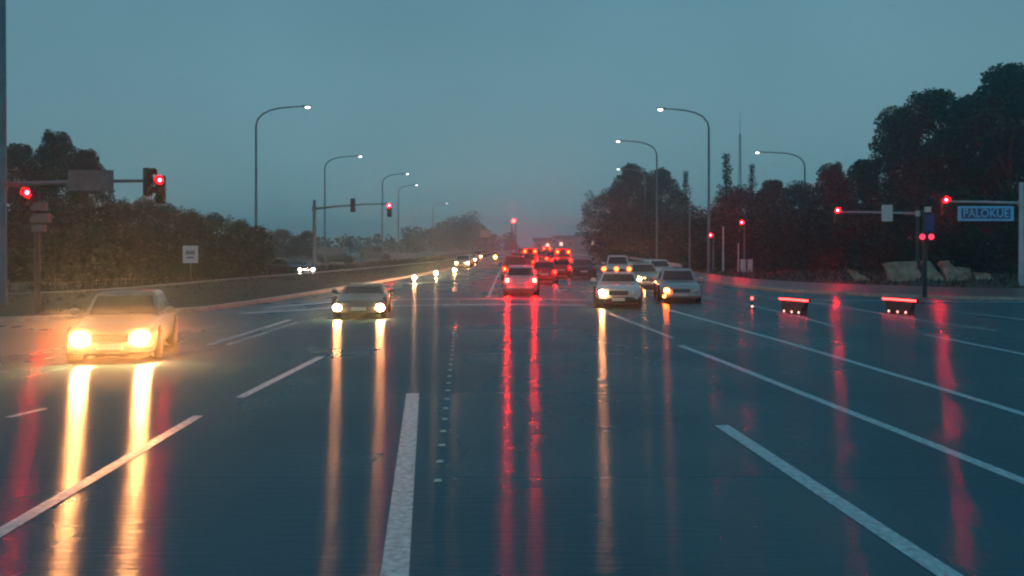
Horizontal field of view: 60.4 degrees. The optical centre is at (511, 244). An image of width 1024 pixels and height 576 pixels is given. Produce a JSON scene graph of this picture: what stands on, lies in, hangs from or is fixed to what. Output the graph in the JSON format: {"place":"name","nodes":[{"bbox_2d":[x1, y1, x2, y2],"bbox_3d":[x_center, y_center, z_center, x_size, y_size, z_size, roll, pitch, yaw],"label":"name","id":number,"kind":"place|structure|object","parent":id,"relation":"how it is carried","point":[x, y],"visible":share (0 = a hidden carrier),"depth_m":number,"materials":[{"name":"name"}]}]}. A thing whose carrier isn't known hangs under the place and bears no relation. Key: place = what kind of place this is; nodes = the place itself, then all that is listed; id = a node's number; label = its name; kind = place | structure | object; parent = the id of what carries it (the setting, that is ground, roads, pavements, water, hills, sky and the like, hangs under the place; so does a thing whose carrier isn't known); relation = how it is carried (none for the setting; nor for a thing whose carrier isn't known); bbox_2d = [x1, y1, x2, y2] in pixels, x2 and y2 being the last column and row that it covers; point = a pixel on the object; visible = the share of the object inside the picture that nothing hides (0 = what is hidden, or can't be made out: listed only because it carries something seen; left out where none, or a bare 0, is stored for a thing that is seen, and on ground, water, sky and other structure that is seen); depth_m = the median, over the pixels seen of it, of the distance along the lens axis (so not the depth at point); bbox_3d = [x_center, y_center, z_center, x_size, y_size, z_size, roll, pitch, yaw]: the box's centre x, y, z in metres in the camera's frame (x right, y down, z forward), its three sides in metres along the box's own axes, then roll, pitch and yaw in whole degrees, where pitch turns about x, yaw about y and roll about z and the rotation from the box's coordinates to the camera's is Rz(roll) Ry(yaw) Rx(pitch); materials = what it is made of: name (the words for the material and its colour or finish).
{"place":"outdoors","nodes":[
{"label":"outdoors","id":0,"kind":"place"},
{"bbox_2d":[0,251,499,316],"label":"grass verge","id":1,"kind":"object","parent":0,"point":[71,301],"depth_m":41.93,"materials":[{"name":"green plant"}]},
{"bbox_2d":[20,187,51,313],"bbox_3d":[-16.189,0.274,29.955,0.940,4.453,0.474,0,0,-14],"label":"signal post","id":2,"kind":"object","parent":1,"relation":"on","point":[33,205],"visible":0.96,"depth_m":29.89,"materials":[{"name":"grey metal"}]},
{"bbox_2d":[0,0,165,302],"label":"signal mast","id":3,"kind":"object","parent":1,"relation":"on","point":[91,180],"visible":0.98,"depth_m":33.86,"materials":[{"name":"metal"}]},
{"bbox_2d":[7,250,493,292],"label":"grass bank","id":4,"kind":"structure","parent":0,"point":[25,289],"depth_m":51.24,"materials":[{"name":"green plant"}]},
{"bbox_2d":[183,246,197,281],"bbox_3d":[-20.465,1.226,56.035,0.980,2.347,0.111,0,0,0],"label":"road sign","id":5,"kind":"object","parent":4,"relation":"on","point":[190,254],"visible":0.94,"depth_m":55.98,"materials":[{"name":"metal"}]},
{"bbox_2d":[7,250,496,295],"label":"footpath","id":6,"kind":"structure","parent":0,"point":[135,287],"depth_m":50.42,"materials":[{"name":"grey concrete"}]},
{"bbox_2d":[81,252,462,279],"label":"side road","id":7,"kind":"structure","parent":0,"point":[404,255],"depth_m":158.66,"materials":[{"name":"grey asphalt"}]},
{"bbox_2d":[18,129,102,224],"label":"broadleaf tree","id":8,"kind":"object","parent":7,"relation":"on","point":[51,155],"visible":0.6,"depth_m":65.12,"materials":[{"name":"green plant"}]},
{"bbox_2d":[62,148,118,235],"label":"broadleaf tree","id":9,"kind":"object","parent":7,"relation":"on","point":[88,157],"visible":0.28,"depth_m":66.43,"materials":[{"name":"green plant"}]},
{"bbox_2d":[100,199,160,277],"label":"broadleaf tree","id":10,"kind":"object","parent":7,"relation":"on","point":[116,210],"visible":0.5,"depth_m":65.44,"materials":[{"name":"green plant"}]},
{"bbox_2d":[105,196,180,276],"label":"broadleaf tree","id":11,"kind":"object","parent":7,"relation":"on","point":[154,209],"visible":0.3,"depth_m":67.24,"materials":[{"name":"green plant"}]},
{"bbox_2d":[150,202,201,269],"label":"broadleaf tree","id":12,"kind":"object","parent":7,"relation":"on","point":[173,215],"visible":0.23,"depth_m":69.73,"materials":[{"name":"green plant"}]},
{"bbox_2d":[163,209,210,232],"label":"broadleaf tree","id":13,"kind":"object","parent":7,"relation":"on","point":[197,216],"visible":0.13,"depth_m":71.59,"materials":[{"name":"green plant"}]},
{"bbox_2d":[202,212,244,256],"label":"broadleaf tree","id":14,"kind":"object","parent":7,"relation":"on","point":[218,224],"visible":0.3,"depth_m":73.77,"materials":[{"name":"green plant"}]},
{"bbox_2d":[257,229,279,264],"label":"broadleaf tree","id":15,"kind":"object","parent":7,"relation":"on","point":[274,247],"visible":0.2,"depth_m":84.38,"materials":[{"name":"green plant"}]},
{"bbox_2d":[255,105,310,269],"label":"street lamp","id":16,"kind":"object","parent":7,"relation":"on","point":[305,106],"visible":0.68,"depth_m":71.92,"materials":[{"name":"metal"}]},
{"bbox_2d":[268,228,299,260],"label":"broadleaf tree","id":17,"kind":"object","parent":7,"relation":"on","point":[288,248],"visible":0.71,"depth_m":119.81,"materials":[{"name":"green plant"}]},
{"bbox_2d":[265,258,314,274],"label":"sedan car","id":18,"kind":"object","parent":7,"relation":"on","point":[293,265],"visible":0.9,"depth_m":69.28,"materials":[{"name":"paint"}]},
{"bbox_2d":[288,230,322,259],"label":"broadleaf tree","id":19,"kind":"object","parent":7,"relation":"on","point":[305,236],"visible":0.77,"depth_m":139.16,"materials":[{"name":"green plant"}]},
{"bbox_2d":[317,247,356,262],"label":"delivery van","id":20,"kind":"object","parent":7,"relation":"on","point":[340,254],"visible":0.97,"depth_m":117.19,"materials":[{"name":"paint"}]},
{"bbox_2d":[324,155,361,263],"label":"street lamp","id":21,"kind":"object","parent":7,"relation":"on","point":[325,206],"visible":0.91,"depth_m":111.93,"materials":[{"name":"metal"}]},
{"bbox_2d":[360,247,391,258],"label":"delivery van","id":22,"kind":"object","parent":7,"relation":"on","point":[370,252],"visible":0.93,"depth_m":149.14,"materials":[{"name":"grey paint"}]},
{"bbox_2d":[381,173,408,259],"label":"street lamp","id":23,"kind":"object","parent":7,"relation":"on","point":[382,210],"visible":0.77,"depth_m":140.91,"materials":[{"name":"metal"}]},
{"bbox_2d":[0,248,1023,575],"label":"road","id":24,"kind":"structure","parent":0,"point":[578,436],"depth_m":11.42,"materials":[{"name":"grey asphalt"}]},
{"bbox_2d":[7,142,40,276],"bbox_3d":[-36.221,-2.493,64.243,3.903,9.998,4.259,0,0,-2],"label":"broadleaf tree","id":25,"kind":"object","parent":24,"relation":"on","point":[15,159],"visible":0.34,"depth_m":63.65,"materials":[{"name":"green plant"}]},
{"bbox_2d":[0,416,201,536],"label":"lane marking","id":26,"kind":"object","parent":24,"relation":"on","point":[6,528],"visible":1,"depth_m":9.28,"materials":[{"name":"paint"}]},
{"bbox_2d":[65,289,177,360],"bbox_3d":[-9.011,1.806,20.644,2.228,1.453,4.765,0,0,-15],"label":"sedan car","id":27,"kind":"object","parent":24,"relation":"on","point":[127,320],"visible":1,"depth_m":19.20,"materials":[{"name":"beige paint"}]},
{"bbox_2d":[0,251,500,321],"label":"kerb","id":28,"kind":"structure","parent":24,"relation":"on","point":[69,317],"depth_m":35.62,"materials":[{"name":"concrete"}]},
{"bbox_2d":[207,320,297,344],"bbox_3d":[-7.231,2.495,25.622,0.622,0.001,7.257,0,0,1],"label":"lane marking","id":29,"kind":"object","parent":24,"relation":"on","point":[252,331],"visible":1,"depth_m":24.75,"materials":[{"name":"paint"}]},
{"bbox_2d":[237,357,322,396],"bbox_3d":[-4.350,2.495,17.020,0.160,0.001,5.249,0,0,2],"label":"lane marking","id":30,"kind":"object","parent":24,"relation":"on","point":[263,385],"visible":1,"depth_m":16.42,"materials":[{"name":"paint"}]},
{"bbox_2d":[312,198,391,271],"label":"signal mast","id":31,"kind":"object","parent":24,"relation":"on","point":[352,205],"visible":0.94,"depth_m":69.90,"materials":[{"name":"metal"}]},
{"bbox_2d":[331,283,393,317],"bbox_3d":[-5.308,1.966,31.557,2.208,1.133,4.565,0,0,-5],"label":"coupe car","id":32,"kind":"object","parent":24,"relation":"on","point":[364,298],"visible":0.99,"depth_m":29.99,"materials":[{"name":"paint"}]},
{"bbox_2d":[380,393,418,575],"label":"lane dash","id":33,"kind":"object","parent":24,"relation":"on","point":[396,557],"visible":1,"depth_m":8.55,"materials":[{"name":"paint"}]},
{"bbox_2d":[240,298,592,313],"bbox_3d":[-2.810,2.495,37.545,17.152,0.001,6.719,0,0,-18],"label":"crossing line","id":34,"kind":"object","parent":24,"relation":"on","point":[416,305],"visible":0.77,"depth_m":36.78,"materials":[{"name":"paint"}]},
{"bbox_2d":[453,255,472,267],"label":"sedan car","id":35,"kind":"object","parent":24,"relation":"on","point":[463,260],"visible":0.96,"depth_m":94.21,"materials":[{"name":"silver paint"}]},
{"bbox_2d":[499,256,530,280],"bbox_3d":[0.225,1.660,62.013,2.288,1.761,4.765,0,0,0],"label":"suv car","id":36,"kind":"object","parent":24,"relation":"on","point":[514,260],"visible":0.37,"depth_m":59.92,"materials":[{"name":"grey paint"}]},
{"bbox_2d":[500,265,540,294],"bbox_3d":[0.429,1.786,44.981,2.148,1.493,4.265,0,0,0],"label":"hatchback car","id":37,"kind":"object","parent":24,"relation":"on","point":[520,278],"visible":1,"depth_m":43.00,"materials":[{"name":"silver paint"}]},
{"bbox_2d":[518,253,536,265],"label":"suv car","id":38,"kind":"object","parent":24,"relation":"on","point":[529,257],"visible":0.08,"depth_m":81.94,"materials":[{"name":"red paint"}]},
{"bbox_2d":[522,248,539,260],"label":"delivery van","id":39,"kind":"object","parent":24,"relation":"on","point":[530,250],"visible":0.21,"depth_m":97.61,"materials":[{"name":"red paint"}]},
{"bbox_2d":[532,261,558,283],"bbox_3d":[2.056,1.786,58.013,2.148,1.493,4.265,0,0,0],"label":"hatchback car","id":40,"kind":"object","parent":24,"relation":"on","point":[548,270],"visible":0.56,"depth_m":56.08,"materials":[{"name":"red paint"}]},
{"bbox_2d":[550,248,571,262],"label":"delivery van","id":41,"kind":"object","parent":24,"relation":"on","point":[561,253],"visible":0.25,"depth_m":89.59,"materials":[{"name":"red paint"}]},
{"bbox_2d":[551,258,571,277],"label":"hatchback car","id":42,"kind":"object","parent":24,"relation":"on","point":[564,265],"visible":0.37,"depth_m":66.09,"materials":[{"name":"red paint"}]},
{"bbox_2d":[568,259,596,278],"bbox_3d":[5.220,1.806,66.013,2.228,1.453,4.765,0,0,0],"label":"sedan car","id":43,"kind":"object","parent":24,"relation":"on","point":[582,267],"visible":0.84,"depth_m":63.83,"materials":[{"name":"paint"}]},
{"bbox_2d":[576,187,621,253],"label":"broadleaf tree","id":44,"kind":"object","parent":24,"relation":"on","point":[604,199],"visible":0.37,"depth_m":149.63,"materials":[{"name":"green plant"}]},
{"bbox_2d":[602,255,632,269],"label":"suv car","id":45,"kind":"object","parent":24,"relation":"on","point":[620,262],"visible":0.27,"depth_m":63.20,"materials":[{"name":"white paint"}]},
{"bbox_2d":[591,267,645,307],"bbox_3d":[4.457,1.720,36.863,2.268,1.641,5.165,0,0,7],"label":"pickup truck","id":46,"kind":"object","parent":24,"relation":"on","point":[616,285],"visible":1,"depth_m":34.72,"materials":[{"name":"white paint"}]},
{"bbox_2d":[570,250,682,267],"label":"guard rail","id":47,"kind":"object","parent":24,"relation":"on","point":[671,264],"visible":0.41,"depth_m":109.31,"materials":[{"name":"metal"}]},
{"bbox_2d":[608,163,655,223],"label":"broadleaf tree","id":48,"kind":"object","parent":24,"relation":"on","point":[626,187],"visible":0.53,"depth_m":144.61,"materials":[{"name":"green plant"}]},
{"bbox_2d":[615,140,657,258],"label":"street lamp","id":49,"kind":"object","parent":24,"relation":"on","point":[656,193],"visible":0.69,"depth_m":95.92,"materials":[{"name":"metal"}]},
{"bbox_2d":[608,313,673,337],"bbox_3d":[3.931,2.495,27.741,0.140,0.001,8.507,0,0,-5],"label":"lane marking","id":50,"kind":"object","parent":24,"relation":"on","point":[642,326],"visible":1,"depth_m":26.87,"materials":[{"name":"paint"}]},
{"bbox_2d":[624,263,660,285],"bbox_3d":[7.659,1.806,51.987,2.228,1.453,4.765,0,0,-4],"label":"sedan car","id":51,"kind":"object","parent":24,"relation":"on","point":[648,272],"visible":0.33,"depth_m":51.17,"materials":[{"name":"silver paint"}]},
{"bbox_2d":[642,259,674,272],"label":"hatchback car","id":52,"kind":"object","parent":24,"relation":"on","point":[659,264],"visible":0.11,"depth_m":61.48,"materials":[{"name":"white paint"}]},
{"bbox_2d":[653,268,703,301],"bbox_3d":[7.465,1.806,39.859,2.228,1.453,4.765,0,0,6],"label":"sedan car","id":53,"kind":"object","parent":24,"relation":"on","point":[675,283],"visible":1,"depth_m":38.28,"materials":[{"name":"silver paint"}]},
{"bbox_2d":[705,298,832,325],"bbox_3d":[9.642,2.495,34.658,0.802,0.001,15.402,0,0,-4],"label":"lane line","id":54,"kind":"object","parent":24,"relation":"on","point":[781,312],"visible":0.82,"depth_m":31.50,"materials":[{"name":"paint"}]},
{"bbox_2d":[779,297,810,314],"bbox_3d":[10.250,2.221,31.972,0.345,0.545,1.600,0,0,-24],"label":"light barrier","id":55,"kind":"object","parent":24,"relation":"on","point":[794,306],"visible":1,"depth_m":31.80,"materials":[{"name":"black plastic"}]},
{"bbox_2d":[571,253,1023,300],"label":"kerb","id":56,"kind":"structure","parent":24,"relation":"on","point":[871,294],"depth_m":42.98,"materials":[{"name":"concrete"}]},
{"bbox_2d":[715,425,962,575],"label":"lane dash","id":57,"kind":"object","parent":24,"relation":"on","point":[925,559],"visible":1,"depth_m":8.23,"materials":[{"name":"paint"}]},
{"bbox_2d":[669,310,1023,415],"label":"lane line","id":58,"kind":"object","parent":24,"relation":"on","point":[946,390],"visible":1,"depth_m":17.06,"materials":[{"name":"paint"}]},
{"bbox_2d":[677,345,1023,483],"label":"lane line","id":59,"kind":"object","parent":24,"relation":"on","point":[1009,475],"visible":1,"depth_m":12.08,"materials":[{"name":"paint"}]},
{"bbox_2d":[744,294,992,329],"bbox_3d":[13.072,2.495,35.047,0.703,0.001,18.825,0,0,-7],"label":"lane line","id":60,"kind":"object","parent":24,"relation":"on","point":[888,314],"visible":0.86,"depth_m":30.62,"materials":[{"name":"paint"}]},
{"bbox_2d":[882,297,918,314],"bbox_3d":[14.087,2.221,31.972,0.345,0.545,1.600,0,0,-24],"label":"light barrier","id":61,"kind":"object","parent":24,"relation":"on","point":[899,306],"visible":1,"depth_m":31.83,"materials":[{"name":"black plastic"}]},
{"bbox_2d":[923,334,1023,354],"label":"lane dash","id":62,"kind":"object","parent":24,"relation":"on","point":[975,344],"visible":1,"depth_m":22.02,"materials":[{"name":"paint"}]},
{"bbox_2d":[6,0,1023,245],"label":"sky","id":63,"kind":"structure","parent":0,"point":[504,111],"materials":[{"name":"blue"}]},
{"bbox_2d":[533,238,552,249],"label":"building","id":64,"kind":"structure","parent":0,"point":[539,243],"depth_m":360.00,"materials":[{"name":"grey concrete"}]},
{"bbox_2d":[274,246,1016,273],"bbox_3d":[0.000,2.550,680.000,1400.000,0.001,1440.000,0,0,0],"label":"ground","id":65,"kind":"structure","parent":0,"point":[552,248],"depth_m":393.72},
{"bbox_2d":[7,203,275,281],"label":"undergrowth","id":66,"kind":"object","parent":65,"relation":"on","point":[84,245],"visible":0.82,"depth_m":62.60,"materials":[{"name":"green plant"}]},
{"bbox_2d":[278,210,574,254],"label":"wood","id":67,"kind":"object","parent":65,"relation":"on","point":[461,234],"visible":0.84,"depth_m":331.78,"materials":[{"name":"green plant"}]},
{"bbox_2d":[554,235,574,249],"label":"building","id":68,"kind":"structure","parent":65,"relation":"on","point":[564,241],"depth_m":380.00,"materials":[{"name":"beige"}]},
{"bbox_2d":[574,232,597,249],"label":"building","id":69,"kind":"structure","parent":65,"relation":"on","point":[579,242],"depth_m":330.00,"materials":[{"name":"grey concrete"}]},
{"bbox_2d":[586,206,705,261],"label":"undergrowth","id":70,"kind":"object","parent":65,"relation":"on","point":[625,234],"visible":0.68,"depth_m":127.43,"materials":[{"name":"green plant"}]},
{"bbox_2d":[738,134,741,207],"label":"radio mast","id":71,"kind":"object","parent":65,"relation":"on","point":[739,164],"visible":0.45,"depth_m":159.80,"materials":[{"name":"metal"}]},
{"bbox_2d":[748,179,796,257],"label":"broadleaf tree","id":72,"kind":"object","parent":65,"relation":"on","point":[768,194],"visible":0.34,"depth_m":89.33,"materials":[{"name":"green plant"}]},
{"bbox_2d":[755,151,805,184],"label":"street lamp","id":73,"kind":"object","parent":65,"relation":"on","point":[756,152],"visible":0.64,"depth_m":94.94,"materials":[{"name":"metal"}]},
{"bbox_2d":[758,180,837,266],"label":"broadleaf tree","id":74,"kind":"object","parent":65,"relation":"on","point":[798,190],"visible":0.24,"depth_m":85.50,"materials":[{"name":"green plant"}]},
{"bbox_2d":[797,161,862,252],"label":"broadleaf tree","id":75,"kind":"object","parent":65,"relation":"on","point":[834,174],"visible":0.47,"depth_m":81.21,"materials":[{"name":"green plant"}]},
{"bbox_2d":[676,187,1018,273],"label":"undergrowth","id":76,"kind":"object","parent":65,"relation":"on","point":[777,229],"visible":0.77,"depth_m":71.28,"materials":[{"name":"green plant"}]},
{"bbox_2d":[834,159,884,259],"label":"broadleaf tree","id":77,"kind":"object","parent":65,"relation":"on","point":[844,188],"visible":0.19,"depth_m":79.46,"materials":[{"name":"green plant"}]},
{"bbox_2d":[844,103,945,259],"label":"broadleaf tree","id":78,"kind":"object","parent":65,"relation":"on","point":[894,157],"visible":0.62,"depth_m":73.87,"materials":[{"name":"green plant"}]},
{"bbox_2d":[881,87,1000,245],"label":"broadleaf tree","id":79,"kind":"object","parent":65,"relation":"on","point":[928,107],"visible":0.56,"depth_m":72.30,"materials":[{"name":"green plant"}]},
{"bbox_2d":[931,94,1018,266],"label":"broadleaf tree","id":80,"kind":"object","parent":65,"relation":"on","point":[964,100],"visible":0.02,"depth_m":77.01,"materials":[{"name":"green plant"}]},
{"bbox_2d":[939,62,1023,273],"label":"broadleaf tree","id":81,"kind":"object","parent":65,"relation":"on","point":[1001,101],"visible":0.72,"depth_m":71.33,"materials":[{"name":"green plant"}]},
{"bbox_2d":[984,107,1023,196],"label":"broadleaf tree","id":82,"kind":"object","parent":65,"relation":"on","point":[1019,176],"visible":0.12,"depth_m":72.62,"materials":[{"name":"green plant"}]},
{"bbox_2d":[570,252,1023,296],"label":"pavement","id":83,"kind":"structure","parent":0,"point":[951,291],"depth_m":47.57,"materials":[{"name":"grey concrete"}]},
{"bbox_2d":[657,107,710,272],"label":"street lamp","id":84,"kind":"object","parent":83,"relation":"on","point":[708,227],"visible":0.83,"depth_m":72.92,"materials":[{"name":"metal"}]},
{"bbox_2d":[689,200,690,268],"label":"utility pole","id":85,"kind":"object","parent":83,"relation":"on","point":[689,240],"visible":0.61,"depth_m":77.94,"materials":[{"name":"metal"}]},
{"bbox_2d":[917,207,934,297],"bbox_3d":[18.764,0.340,39.975,0.780,4.120,0.450,0,0,0],"label":"signal post","id":86,"kind":"object","parent":83,"relation":"on","point":[924,236],"visible":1,"depth_m":39.87,"materials":[{"name":"black metal"}]},
{"bbox_2d":[941,182,1023,285],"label":"signal mast","id":87,"kind":"object","parent":83,"relation":"on","point":[985,213],"visible":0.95,"depth_m":49.88,"materials":[{"name":"metal"}]},
{"bbox_2d":[570,249,1023,287],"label":"planted bank","id":88,"kind":"structure","parent":0,"point":[919,283],"depth_m":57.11,"materials":[{"name":"green plant"}]},
{"bbox_2d":[632,166,686,251],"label":"broadleaf tree","id":89,"kind":"object","parent":88,"relation":"on","point":[665,181],"visible":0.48,"depth_m":140.80,"materials":[{"name":"green plant"}]},
{"bbox_2d":[663,171,696,260],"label":"conifer tree","id":90,"kind":"object","parent":88,"relation":"on","point":[675,250],"visible":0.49,"depth_m":117.59,"materials":[{"name":"green plant"}]},
{"bbox_2d":[680,214,715,260],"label":"broadleaf tree","id":91,"kind":"object","parent":88,"relation":"on","point":[694,230],"visible":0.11,"depth_m":112.16,"materials":[{"name":"green plant"}]},
{"bbox_2d":[710,233,713,271],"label":"signal post","id":92,"kind":"object","parent":88,"relation":"on","point":[711,239],"visible":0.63,"depth_m":76.17,"materials":[{"name":"metal"}]},
{"bbox_2d":[697,153,745,262],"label":"conifer tree","id":93,"kind":"object","parent":88,"relation":"on","point":[726,177],"visible":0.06,"depth_m":97.85,"materials":[{"name":"green plant"}]},
{"bbox_2d":[697,184,763,246],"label":"broadleaf tree","id":94,"kind":"object","parent":88,"relation":"on","point":[742,197],"visible":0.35,"depth_m":90.83,"materials":[{"name":"green plant"}]},
{"bbox_2d":[739,220,744,258],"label":"signal post","id":95,"kind":"object","parent":88,"relation":"on","point":[741,226],"visible":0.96,"depth_m":76.03,"materials":[{"name":"metal"}]},
{"bbox_2d":[740,164,759,258],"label":"conifer tree","id":96,"kind":"object","parent":88,"relation":"on","point":[751,178],"visible":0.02,"depth_m":99.90,"materials":[{"name":"green plant"}]},
{"bbox_2d":[847,269,869,280],"bbox_3d":[22.366,2.111,56.559,1.595,1.135,1.264,0,0,17],"label":"rock slab","id":97,"kind":"object","parent":88,"relation":"on","point":[855,275],"visible":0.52,"depth_m":56.19,"materials":[{"name":"grey stone"}]},
{"bbox_2d":[834,205,919,269],"bbox_3d":[24.517,-0.084,58.969,5.887,5.169,0.520,0,0,-1],"label":"signal mast","id":98,"kind":"object","parent":88,"relation":"on","point":[887,212],"visible":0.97,"depth_m":58.88,"materials":[{"name":"grey metal"}]},
{"bbox_2d":[882,260,920,281],"bbox_3d":[24.739,1.842,55.843,2.474,1.715,1.828,0,0,0],"label":"rock slab","id":99,"kind":"object","parent":88,"relation":"on","point":[902,270],"visible":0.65,"depth_m":55.31,"materials":[{"name":"grey stone"}]},
{"bbox_2d":[920,261,943,280],"bbox_3d":[26.589,1.828,55.681,1.287,1.642,1.657,0,0,16],"label":"rock slab","id":100,"kind":"object","parent":88,"relation":"on","point":[933,273],"visible":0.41,"depth_m":55.29,"materials":[{"name":"grey stone"}]},
{"bbox_2d":[937,260,967,280],"bbox_3d":[28.005,1.842,55.651,1.921,1.723,1.579,0,0,14],"label":"rock slab","id":101,"kind":"object","parent":88,"relation":"on","point":[948,270],"visible":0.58,"depth_m":55.32,"materials":[{"name":"grey stone"}]},
{"bbox_2d":[955,267,971,277],"bbox_3d":[29.619,2.035,57.614,1.063,1.186,1.278,0,0,19],"label":"rock slab","id":102,"kind":"object","parent":88,"relation":"on","point":[966,272],"visible":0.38,"depth_m":57.25,"materials":[{"name":"grey stone"}]},
{"bbox_2d":[972,272,993,279],"bbox_3d":[29.829,2.176,55.532,1.291,0.960,1.447,0,0,17],"label":"rock slab","id":103,"kind":"object","parent":88,"relation":"on","point":[977,275],"visible":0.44,"depth_m":55.22,"materials":[{"name":"grey stone"}]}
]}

